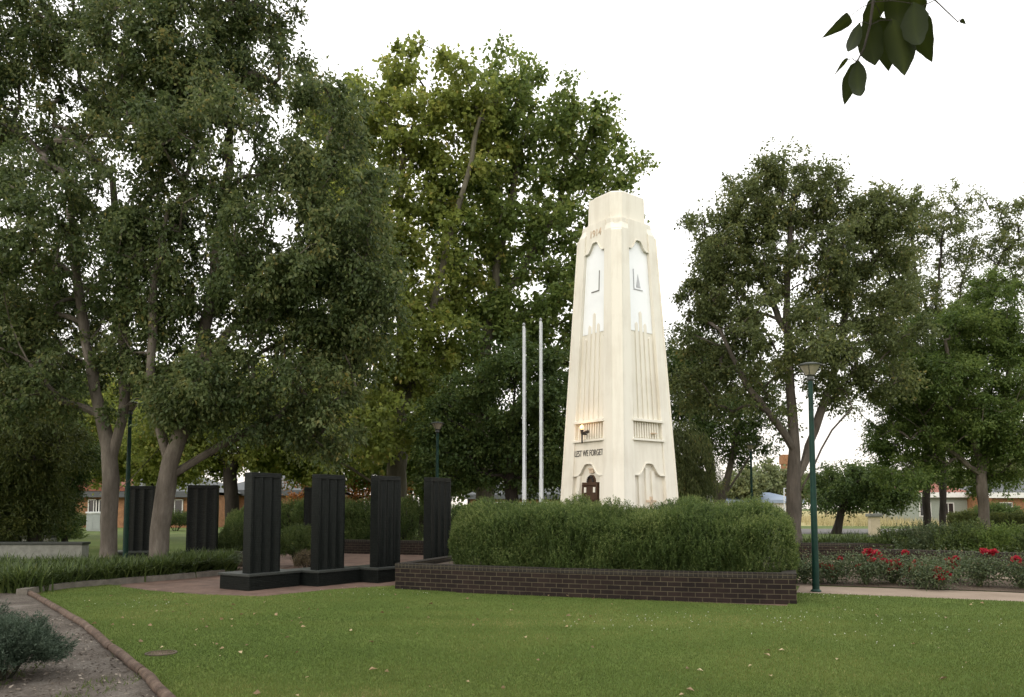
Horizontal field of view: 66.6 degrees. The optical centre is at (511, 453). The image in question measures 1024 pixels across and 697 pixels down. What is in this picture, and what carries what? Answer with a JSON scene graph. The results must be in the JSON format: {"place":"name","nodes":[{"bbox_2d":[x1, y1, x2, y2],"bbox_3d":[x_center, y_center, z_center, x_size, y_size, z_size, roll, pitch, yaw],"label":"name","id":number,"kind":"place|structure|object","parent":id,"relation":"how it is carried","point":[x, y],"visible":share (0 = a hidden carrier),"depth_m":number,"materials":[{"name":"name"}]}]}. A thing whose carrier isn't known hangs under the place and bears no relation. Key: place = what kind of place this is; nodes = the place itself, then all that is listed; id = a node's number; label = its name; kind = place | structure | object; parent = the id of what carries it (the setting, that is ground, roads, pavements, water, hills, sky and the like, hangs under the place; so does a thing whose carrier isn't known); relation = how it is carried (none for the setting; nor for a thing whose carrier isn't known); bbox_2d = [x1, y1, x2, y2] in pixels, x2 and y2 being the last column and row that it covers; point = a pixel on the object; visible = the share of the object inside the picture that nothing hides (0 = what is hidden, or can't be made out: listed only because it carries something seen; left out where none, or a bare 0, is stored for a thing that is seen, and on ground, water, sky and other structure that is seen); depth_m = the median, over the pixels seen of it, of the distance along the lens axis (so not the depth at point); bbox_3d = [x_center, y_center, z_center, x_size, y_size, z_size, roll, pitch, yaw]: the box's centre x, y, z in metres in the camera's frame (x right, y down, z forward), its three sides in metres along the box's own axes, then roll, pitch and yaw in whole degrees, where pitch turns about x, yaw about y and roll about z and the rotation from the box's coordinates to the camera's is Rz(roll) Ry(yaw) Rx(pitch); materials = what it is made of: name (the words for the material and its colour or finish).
{"place":"outdoors","nodes":[
{"label":"outdoors","id":0,"kind":"place"},
{"bbox_2d":[0,593,157,696],"bbox_3d":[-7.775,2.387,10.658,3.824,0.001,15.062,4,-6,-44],"label":"garden bed mulch","id":1,"kind":"object","parent":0,"point":[28,603],"depth_m":7.83,"materials":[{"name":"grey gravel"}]},
{"bbox_2d":[0,598,21,620],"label":"silver shrub","id":2,"kind":"object","parent":1,"relation":"on","point":[2,611],"visible":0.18,"depth_m":8.55,"materials":[{"name":"green plant"}]},
{"bbox_2d":[0,609,79,680],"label":"silver shrub","id":3,"kind":"object","parent":1,"relation":"on","point":[21,640],"visible":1,"depth_m":7.39,"materials":[{"name":"green plant"}]},
{"bbox_2d":[0,655,140,696],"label":"weeds","id":4,"kind":"object","parent":1,"relation":"on","point":[76,685],"visible":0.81,"depth_m":7.30,"materials":[{"name":"green plant"}]},
{"bbox_2d":[83,623,112,649],"bbox_3d":[-5.223,2.298,9.834,0.099,0.108,1.996,3,-5,-36],"label":"edging log","id":5,"kind":"object","parent":1,"relation":"on","point":[99,637],"visible":0.9,"depth_m":9.70,"materials":[{"name":"brown wood"}]},
{"bbox_2d":[86,512,99,530],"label":"utility cabinet","id":6,"kind":"object","parent":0,"point":[93,522],"visible":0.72,"depth_m":55.48,"materials":[{"name":"grey metal"}]},
{"bbox_2d":[73,478,241,527],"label":"brick house","id":7,"kind":"structure","parent":0,"point":[180,503],"depth_m":65.83,"materials":[{"name":"brick"}]},
{"bbox_2d":[87,499,99,513],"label":"window","id":8,"kind":"structure","parent":7,"relation":"in","point":[92,505],"depth_m":65.81,"materials":[{"name":"white glass"}]},
{"bbox_2d":[173,499,182,513],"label":"window","id":9,"kind":"structure","parent":7,"relation":"in","point":[178,503],"depth_m":65.82,"materials":[{"name":"white glass"}]},
{"bbox_2d":[219,476,359,515],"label":"brick building","id":10,"kind":"structure","parent":0,"point":[241,490],"depth_m":71.88,"materials":[{"name":"brick"}]},
{"bbox_2d":[121,551,786,605],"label":"plaza","id":11,"kind":"structure","parent":0,"point":[210,585],"depth_m":16.61,"materials":[{"name":"brick"}]},
{"bbox_2d":[181,485,218,552],"bbox_3d":[-9.247,2.112,23.309,1.350,2.330,0.970,1,-4,-8],"label":"granite memorial","id":12,"kind":"object","parent":11,"relation":"on","point":[202,516],"visible":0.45,"depth_m":23.24,"materials":[{"name":"black stone"}]},
{"bbox_2d":[218,520,243,550],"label":"mound shrub","id":13,"kind":"object","parent":11,"relation":"on","point":[230,537],"visible":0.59,"depth_m":23.70,"materials":[{"name":"green plant"}]},
{"bbox_2d":[218,472,301,590],"bbox_3d":[-5.248,1.605,16.346,0.970,2.370,1.350,-3,-5,33],"label":"granite memorial","id":14,"kind":"object","parent":11,"relation":"on","point":[261,570],"visible":1,"depth_m":15.95,"materials":[{"name":"black stone"}]},
{"bbox_2d":[280,522,310,564],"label":"mound shrub","id":15,"kind":"object","parent":11,"relation":"on","point":[294,539],"visible":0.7,"depth_m":21.77,"materials":[{"name":"green plant"}]},
{"bbox_2d":[290,548,310,567],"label":"mound shrub","id":16,"kind":"object","parent":11,"relation":"on","point":[303,558],"visible":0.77,"depth_m":20.29,"materials":[{"name":"brown plant"}]},
{"bbox_2d":[293,487,311,556],"bbox_3d":[-6.551,2.293,25.903,1.350,2.330,0.970,1,-4,-10],"label":"granite memorial","id":17,"kind":"object","parent":11,"relation":"on","point":[307,503],"visible":0.16,"depth_m":25.81,"materials":[{"name":"black stone"}]},
{"bbox_2d":[293,474,359,586],"bbox_3d":[-4.094,1.665,17.208,0.970,2.370,1.350,-3,-5,33],"label":"granite memorial","id":18,"kind":"object","parent":11,"relation":"on","point":[327,568],"visible":0.94,"depth_m":16.80,"materials":[{"name":"black stone"}]},
{"bbox_2d":[352,476,400,582],"bbox_3d":[-2.967,1.718,17.965,0.970,2.370,1.350,-3,-5,33],"label":"granite memorial","id":19,"kind":"object","parent":11,"relation":"on","point":[385,519],"visible":0.74,"depth_m":17.52,"materials":[{"name":"black stone"}]},
{"bbox_2d":[344,539,422,554],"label":"brick bed wall","id":20,"kind":"structure","parent":11,"relation":"on","point":[411,547],"depth_m":28.03,"materials":[{"name":"brown brick"}]},
{"bbox_2d":[423,477,450,558],"bbox_3d":[-1.882,1.785,18.921,0.970,2.370,1.350,-3,-5,33],"label":"granite memorial","id":21,"kind":"object","parent":11,"relation":"on","point":[437,514],"visible":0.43,"depth_m":18.52,"materials":[{"name":"black stone"}]},
{"bbox_2d":[431,422,444,477],"bbox_3d":[-2.523,1.201,26.280,0.480,4.570,0.480,0,-4,0],"label":"park lamp","id":22,"kind":"object","parent":11,"relation":"on","point":[437,426],"visible":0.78,"depth_m":26.32,"materials":[{"name":"green metal"}]},
{"bbox_2d":[522,323,525,504],"bbox_3d":[0.399,-0.480,26.097,0.340,7.891,0.331,0,-4,0],"label":"flagpole","id":23,"kind":"object","parent":11,"relation":"on","point":[523,415],"visible":0.68,"depth_m":26.12,"materials":[{"name":"white metal"}]},
{"bbox_2d":[539,318,542,501],"bbox_3d":[0.964,-0.566,26.103,0.340,8.063,0.331,0,-4,0],"label":"flagpole","id":24,"kind":"object","parent":11,"relation":"on","point":[540,400],"visible":0.6,"depth_m":26.15,"materials":[{"name":"white metal"}]},
{"bbox_2d":[395,555,796,604],"bbox_3d":[1.963,2.552,16.635,7.675,0.530,4.850,-1,-4,19],"label":"brick planter","id":25,"kind":"object","parent":11,"relation":"on","point":[443,574],"visible":0.83,"depth_m":14.21,"materials":[{"name":"brick"}]},
{"bbox_2d":[447,492,804,571],"bbox_3d":[2.079,1.531,15.689,7.123,1.574,3.028,-1,-4,20],"label":"memorial hedge","id":26,"kind":"object","parent":25,"relation":"on","point":[687,533],"visible":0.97,"depth_m":14.60,"materials":[{"name":"green plant"}]},
{"bbox_2d":[0,0,1023,508],"label":"sky","id":27,"kind":"structure","parent":0,"point":[703,83],"materials":[{"name":"white"}]},
{"bbox_2d":[465,482,560,504],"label":"brick building","id":28,"kind":"structure","parent":0,"point":[472,497],"depth_m":83.34,"materials":[{"name":"brown brick"}]},
{"bbox_2d":[23,509,1023,601],"bbox_3d":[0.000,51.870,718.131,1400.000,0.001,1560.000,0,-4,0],"label":"ground","id":29,"kind":"structure","parent":0,"point":[177,539],"depth_m":40.96,"materials":[{"name":"green plant"}]},
{"bbox_2d":[0,542,90,558],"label":"seat wall","id":30,"kind":"structure","parent":29,"relation":"on","point":[44,549],"depth_m":25.13,"materials":[{"name":"concrete"}]},
{"bbox_2d":[0,278,100,541],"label":"conifer tree","id":31,"kind":"object","parent":29,"relation":"on","point":[34,464],"visible":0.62,"depth_m":26.31,"materials":[{"name":"green plant"}]},
{"bbox_2d":[42,421,101,541],"bbox_3d":[-17.457,1.186,31.098,3.308,5.435,3.207,0,-4,0],"label":"dark tree","id":32,"kind":"object","parent":29,"relation":"on","point":[81,480],"visible":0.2,"depth_m":30.85,"materials":[{"name":"green plant"}]},
{"bbox_2d":[57,370,124,491],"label":"background tree","id":33,"kind":"object","parent":29,"relation":"on","point":[89,418],"visible":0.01,"depth_m":42.71,"materials":[{"name":"green plant"}]},
{"bbox_2d":[118,486,155,558],"bbox_3d":[-11.561,2.175,24.207,1.350,2.330,0.970,1,-4,-12],"label":"granite memorial","id":34,"kind":"object","parent":29,"relation":"on","point":[141,506],"visible":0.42,"depth_m":24.14,"materials":[{"name":"black stone"}]},
{"bbox_2d":[72,353,224,495],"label":"background tree","id":35,"kind":"object","parent":29,"relation":"on","point":[144,475],"visible":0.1,"depth_m":41.60,"materials":[{"name":"green plant"}]},
{"bbox_2d":[170,508,186,530],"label":"mound shrub","id":36,"kind":"object","parent":29,"relation":"on","point":[179,518],"visible":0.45,"depth_m":56.31,"materials":[{"name":"green plant"}]},
{"bbox_2d":[111,351,380,519],"bbox_3d":[-13.516,-0.372,39.449,14.560,9.762,7.953,0,-4,0],"label":"dark tree","id":37,"kind":"object","parent":29,"relation":"on","point":[147,448],"visible":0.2,"depth_m":38.58,"materials":[{"name":"green plant"}]},
{"bbox_2d":[223,507,281,550],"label":"shrub","id":38,"kind":"object","parent":29,"relation":"on","point":[236,516],"visible":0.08,"depth_m":29.85,"materials":[{"name":"green plant"}]},
{"bbox_2d":[282,474,414,504],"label":"autumn tree","id":39,"kind":"object","parent":29,"relation":"on","point":[352,495],"visible":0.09,"depth_m":45.56,"materials":[{"name":"green plant"}]},
{"bbox_2d":[281,493,423,539],"bbox_3d":[-6.178,2.469,30.085,6.401,2.071,2.366,-2,-4,21],"label":"bed hedge","id":40,"kind":"object","parent":29,"relation":"on","point":[357,523],"visible":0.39,"depth_m":29.19,"materials":[{"name":"green plant"}]},
{"bbox_2d":[261,29,522,516],"bbox_3d":[-4.975,-7.111,33.904,10.329,22.486,8.419,3,-5,-33],"label":"plane tree","id":41,"kind":"object","parent":29,"relation":"on","point":[472,112],"visible":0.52,"depth_m":33.01,"materials":[{"name":"green plant"}]},
{"bbox_2d":[329,366,565,537],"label":"background tree","id":42,"kind":"object","parent":29,"relation":"on","point":[409,470],"visible":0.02,"depth_m":43.17,"materials":[{"name":"green plant"}]},
{"bbox_2d":[408,501,536,527],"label":"boundary hedge","id":43,"kind":"object","parent":29,"relation":"on","point":[457,507],"visible":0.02,"depth_m":61.22,"materials":[{"name":"green plant"}]},
{"bbox_2d":[397,330,570,503],"bbox_3d":[0.025,-0.336,29.636,7.769,8.283,5.910,-2,-5,29],"label":"dark tree","id":44,"kind":"object","parent":29,"relation":"on","point":[469,451],"visible":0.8,"depth_m":28.85,"materials":[{"name":"green plant"}]},
{"bbox_2d":[408,29,660,542],"bbox_3d":[0.920,-7.299,35.744,11.706,23.029,7.860,0,-4,0],"label":"plane tree","id":45,"kind":"object","parent":29,"relation":"on","point":[559,134],"visible":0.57,"depth_m":34.52,"materials":[{"name":"green plant"}]},
{"bbox_2d":[672,417,731,501],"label":"weeping tree","id":46,"kind":"object","parent":29,"relation":"on","point":[693,458],"visible":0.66,"depth_m":31.45,"materials":[{"name":"green plant"}]},
{"bbox_2d":[664,319,807,504],"bbox_3d":[9.793,-1.065,37.268,8.175,10.806,6.089,-1,-4,19],"label":"multi stem tree","id":47,"kind":"object","parent":29,"relation":"on","point":[738,437],"visible":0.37,"depth_m":36.72,"materials":[{"name":"green plant"}]},
{"bbox_2d":[746,444,755,501],"bbox_3d":[10.866,1.836,35.358,0.480,4.570,0.480,0,-4,0],"label":"park lamp","id":48,"kind":"object","parent":29,"relation":"on","point":[750,447],"visible":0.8,"depth_m":35.38,"materials":[{"name":"green metal"}]},
{"bbox_2d":[666,135,946,542],"bbox_3d":[10.011,-3.874,27.048,9.952,15.015,6.133,0,-4,0],"label":"brown trunk tree","id":49,"kind":"object","parent":29,"relation":"on","point":[721,253],"visible":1,"depth_m":26.86,"materials":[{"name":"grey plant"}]},
{"bbox_2d":[796,529,875,542],"bbox_3d":[10.972,2.990,26.291,4.417,1.002,3.807,0,-4,0],"label":"strap leaf border","id":50,"kind":"object","parent":29,"relation":"on","point":[831,538],"visible":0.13,"depth_m":25.90,"materials":[{"name":"green plant"}]},
{"bbox_2d":[785,543,894,560],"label":"brick bed wall","id":51,"kind":"structure","parent":29,"relation":"on","point":[824,547],"depth_m":24.66,"materials":[{"name":"brown brick"}]},
{"bbox_2d":[801,455,921,533],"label":"umbrella tree","id":52,"kind":"object","parent":29,"relation":"on","point":[840,493],"visible":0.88,"depth_m":48.90,"materials":[{"name":"green plant"}]},
{"bbox_2d":[865,524,927,549],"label":"leafy shrub","id":53,"kind":"object","parent":29,"relation":"on","point":[883,538],"visible":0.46,"depth_m":24.29,"materials":[{"name":"green plant"}]},
{"bbox_2d":[887,518,965,550],"bbox_3d":[12.845,2.634,23.858,2.514,1.393,2.171,-3,-5,38],"label":"leafy shrub","id":54,"kind":"object","parent":29,"relation":"on","point":[927,535],"visible":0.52,"depth_m":23.70,"materials":[{"name":"green plant"}]},
{"bbox_2d":[833,264,1023,528],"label":"layered tree","id":55,"kind":"object","parent":29,"relation":"on","point":[958,364],"visible":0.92,"depth_m":29.50,"materials":[{"name":"green plant"}]},
{"bbox_2d":[890,551,981,590],"bbox_3d":[8.467,2.353,15.715,1.538,0.825,1.438,0,-4,0],"label":"rose bush","id":56,"kind":"object","parent":29,"relation":"on","point":[928,573],"visible":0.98,"depth_m":15.63,"materials":[{"name":"green plant"}]},
{"bbox_2d":[888,369,991,528],"bbox_3d":[20.940,-0.635,37.672,5.720,10.030,4.374,0,-4,0],"label":"slender tree","id":57,"kind":"object","parent":29,"relation":"on","point":[943,500],"visible":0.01,"depth_m":37.81,"materials":[{"name":"green plant"}]},
{"bbox_2d":[858,176,1023,539],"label":"slender tree","id":58,"kind":"object","parent":29,"relation":"on","point":[957,223],"visible":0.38,"depth_m":36.44,"materials":[{"name":"green plant"}]},
{"bbox_2d":[868,548,1023,571],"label":"brick bed wall","id":59,"kind":"structure","parent":29,"relation":"on","point":[913,552],"depth_m":21.16,"materials":[{"name":"brown brick"}]},
{"bbox_2d":[927,517,994,550],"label":"leafy shrub","id":60,"kind":"object","parent":29,"relation":"on","point":[942,540],"visible":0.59,"depth_m":22.84,"materials":[{"name":"green plant"}]},
{"bbox_2d":[953,520,1023,552],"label":"leafy shrub","id":61,"kind":"object","parent":29,"relation":"on","point":[1000,535],"visible":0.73,"depth_m":22.20,"materials":[{"name":"green plant"}]},
{"bbox_2d":[962,500,1023,520],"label":"mound shrub","id":62,"kind":"object","parent":29,"relation":"on","point":[999,507],"visible":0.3,"depth_m":65.36,"materials":[{"name":"green plant"}]},
{"bbox_2d":[992,526,1023,552],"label":"leafy shrub","id":63,"kind":"object","parent":29,"relation":"on","point":[1019,542],"visible":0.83,"depth_m":21.47,"materials":[{"name":"green plant"}]},
{"bbox_2d":[38,584,1023,696],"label":"front lawn","id":64,"kind":"structure","parent":0,"point":[485,610],"depth_m":9.64,"materials":[{"name":"plant"}]},
{"bbox_2d":[37,596,62,611],"bbox_3d":[-7.747,2.523,13.070,0.102,0.102,2.014,3,-5,-39],"label":"edging log","id":65,"kind":"object","parent":64,"relation":"on","point":[49,604],"visible":0.9,"depth_m":12.95,"materials":[{"name":"brown wood"}]},
{"bbox_2d":[57,607,87,626],"bbox_3d":[-6.461,2.409,11.464,0.102,0.105,2.056,3,-5,-39],"label":"edging log","id":66,"kind":"object","parent":64,"relation":"on","point":[78,620],"visible":0.9,"depth_m":11.36,"materials":[{"name":"brown wood"}]},
{"bbox_2d":[108,644,145,673],"bbox_3d":[-4.129,2.193,8.343,0.102,0.102,1.646,3,-5,-36],"label":"edging log","id":67,"kind":"object","parent":64,"relation":"on","point":[130,661],"visible":0.9,"depth_m":8.22,"materials":[{"name":"brown wood"}]},
{"bbox_2d":[138,667,175,696],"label":"edging log","id":68,"kind":"object","parent":64,"relation":"on","point":[155,684],"visible":0.99,"depth_m":7.00,"materials":[{"name":"brown wood"}]},
{"bbox_2d":[145,650,176,655],"bbox_3d":[-3.949,2.256,8.777,0.340,0.032,0.340,0,-4,0],"label":"drain cover","id":69,"kind":"object","parent":64,"relation":"on","point":[166,653],"visible":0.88,"depth_m":8.77,"materials":[{"name":"metal"}]},
{"bbox_2d":[39,586,982,696],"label":"fallen leaves","id":70,"kind":"object","parent":64,"relation":"on","point":[371,668],"visible":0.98,"depth_m":9.81,"materials":[{"name":"beige plant"}]},
{"bbox_2d":[560,191,678,509],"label":"memorial tower","id":71,"kind":"structure","parent":0,"point":[618,441],"depth_m":21.03,"materials":[{"name":"beige paint"}]},
{"bbox_2d":[584,482,599,501],"bbox_3d":[2.083,1.580,20.656,0.175,1.630,0.632,3,-5,-37],"label":"bronze door","id":72,"kind":"structure","parent":71,"relation":"in","point":[589,488],"depth_m":20.65,"materials":[{"name":"brown metal"}]},
{"bbox_2d":[769,529,901,533],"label":"road","id":73,"kind":"structure","parent":0,"point":[825,531],"depth_m":54.63,"materials":[{"name":"grey asphalt"}]},
{"bbox_2d":[946,510,976,529],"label":"box hedge","id":74,"kind":"object","parent":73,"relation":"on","point":[961,515],"visible":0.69,"depth_m":57.37,"materials":[{"name":"green plant"}]},
{"bbox_2d":[990,510,1023,529],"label":"box hedge","id":75,"kind":"object","parent":73,"relation":"on","point":[1017,516],"visible":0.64,"depth_m":53.33,"materials":[{"name":"green plant"}]},
{"bbox_2d":[865,514,881,536],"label":"stone pillar","id":76,"kind":"structure","parent":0,"point":[873,523],"depth_m":44.33,"materials":[{"name":"stone"}]},
{"bbox_2d":[801,511,977,526],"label":"dry field","id":77,"kind":"structure","parent":0,"point":[805,514],"depth_m":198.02,"materials":[{"name":"beige plant"}]},
{"bbox_2d":[719,464,770,499],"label":"tree","id":78,"kind":"object","parent":77,"relation":"on","point":[740,487],"visible":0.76,"depth_m":118.72,"materials":[{"name":"green plant"}]},
{"bbox_2d":[710,492,803,511],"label":"building","id":79,"kind":"structure","parent":77,"relation":"on","point":[776,498],"depth_m":119.81,"materials":[{"name":"white paint"}]},
{"bbox_2d":[752,457,786,495],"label":"tree","id":80,"kind":"object","parent":77,"relation":"on","point":[776,475],"visible":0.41,"depth_m":127.94,"materials":[{"name":"green plant"}]},
{"bbox_2d":[779,455,787,495],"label":"brick chimney","id":81,"kind":"object","parent":77,"relation":"on","point":[783,459],"visible":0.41,"depth_m":134.47,"materials":[{"name":"orange brick"}]},
{"bbox_2d":[801,468,817,504],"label":"tree","id":82,"kind":"object","parent":77,"relation":"on","point":[802,494],"visible":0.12,"depth_m":138.37,"materials":[{"name":"green plant"}]},
{"bbox_2d":[875,483,968,522],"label":"house","id":83,"kind":"structure","parent":77,"relation":"on","point":[956,501],"depth_m":77.82,"materials":[{"name":"paint"}]},
{"bbox_2d":[959,480,1023,511],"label":"house","id":84,"kind":"structure","parent":77,"relation":"on","point":[1001,498],"depth_m":73.87,"materials":[{"name":"orange brick"}]},
{"bbox_2d":[822,0,965,104],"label":"overhanging tree","id":85,"kind":"object","parent":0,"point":[900,34],"visible":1,"depth_m":3.23,"materials":[{"name":"green plant"}]},
{"bbox_2d":[796,560,1013,585],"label":"path","id":86,"kind":"structure","parent":0,"point":[801,584],"depth_m":17.96,"materials":[{"name":"beige concrete"}]},
{"bbox_2d":[796,549,838,583],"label":"rose bush","id":87,"kind":"object","parent":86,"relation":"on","point":[804,572],"visible":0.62,"depth_m":16.82,"materials":[{"name":"green plant"}]},
{"bbox_2d":[797,586,1023,601],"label":"path","id":88,"kind":"structure","parent":0,"point":[983,595],"depth_m":15.02,"materials":[{"name":"beige concrete"}]},
{"bbox_2d":[797,362,822,591],"bbox_3d":[5.986,0.449,15.518,0.480,4.570,0.480,0,-4,0],"label":"park lamp","id":89,"kind":"object","parent":88,"relation":"on","point":[809,370],"visible":1,"depth_m":15.47,"materials":[{"name":"green metal"}]},
{"bbox_2d":[819,571,1023,591],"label":"rose bed soil","id":90,"kind":"structure","parent":0,"point":[991,587],"depth_m":16.51,"materials":[{"name":"brown soil"}]},
{"bbox_2d":[802,549,866,583],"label":"rose bush","id":91,"kind":"object","parent":90,"relation":"on","point":[834,566],"visible":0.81,"depth_m":16.82,"materials":[{"name":"green plant"}]},
{"bbox_2d":[824,545,905,584],"bbox_3d":[7.607,2.372,16.762,1.711,0.931,1.712,0,-4,0],"label":"rose bush","id":92,"kind":"object","parent":90,"relation":"on","point":[867,566],"visible":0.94,"depth_m":16.64,"materials":[{"name":"green plant"}]},
{"bbox_2d":[852,545,923,583],"bbox_3d":[8.392,2.426,17.018,1.588,0.859,1.466,1,-4,-20],"label":"rose bush","id":93,"kind":"object","parent":90,"relation":"on","point":[891,559],"visible":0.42,"depth_m":16.86,"materials":[{"name":"green plant"}]},
{"bbox_2d":[879,548,956,585],"bbox_3d":[8.585,2.412,16.601,1.433,0.828,1.560,3,-5,-38],"label":"rose bush","id":94,"kind":"object","parent":90,"relation":"on","point":[908,568],"visible":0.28,"depth_m":16.51,"materials":[{"name":"green plant"}]},
{"bbox_2d":[921,542,985,581],"bbox_3d":[9.742,2.427,17.322,1.623,0.898,1.475,0,-4,0],"label":"rose bush","id":95,"kind":"object","parent":90,"relation":"on","point":[950,558],"visible":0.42,"depth_m":17.20,"materials":[{"name":"green plant"}]},
{"bbox_2d":[948,547,1012,586],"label":"rose bush","id":96,"kind":"object","parent":90,"relation":"on","point":[978,565],"visible":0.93,"depth_m":16.24,"materials":[{"name":"green plant"}]},
{"bbox_2d":[981,548,1023,588],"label":"rose bush","id":97,"kind":"object","parent":90,"relation":"on","point":[1017,574],"visible":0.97,"depth_m":15.89,"materials":[{"name":"green plant"}]},
{"label":"border soil","id":98,"kind":"structure","parent":0,"visible":0},
{"bbox_2d":[0,550,175,593],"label":"strap leaf border","id":99,"kind":"object","parent":98,"relation":"on","point":[18,573],"visible":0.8,"depth_m":16.60,"materials":[{"name":"green plant"}]},
{"bbox_2d":[0,0,219,557],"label":"pale trunk tree","id":100,"kind":"object","parent":98,"relation":"on","point":[27,366],"visible":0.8,"depth_m":20.41,"materials":[{"name":"green plant"}]},
{"bbox_2d":[16,570,224,594],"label":"stone kerb","id":101,"kind":"structure","parent":98,"relation":"on","point":[88,583],"depth_m":16.89,"materials":[{"name":"grey stone"}]},
{"bbox_2d":[123,401,139,557],"bbox_3d":[-10.439,0.845,21.193,0.480,4.570,0.480,0,-4,0],"label":"park lamp","id":102,"kind":"object","parent":98,"relation":"on","point":[127,504],"visible":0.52,"depth_m":21.15,"materials":[{"name":"green metal"}]},
{"bbox_2d":[140,545,242,577],"bbox_3d":[-8.004,2.662,19.505,2.889,0.710,4.190,-3,-5,35],"label":"strap leaf border","id":103,"kind":"object","parent":98,"relation":"on","point":[200,560],"visible":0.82,"depth_m":18.87,"materials":[{"name":"green plant"}]},
{"bbox_2d":[76,0,416,556],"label":"pale trunk tree","id":104,"kind":"object","parent":98,"relation":"on","point":[271,300],"visible":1,"depth_m":19.47,"materials":[{"name":"green plant"}]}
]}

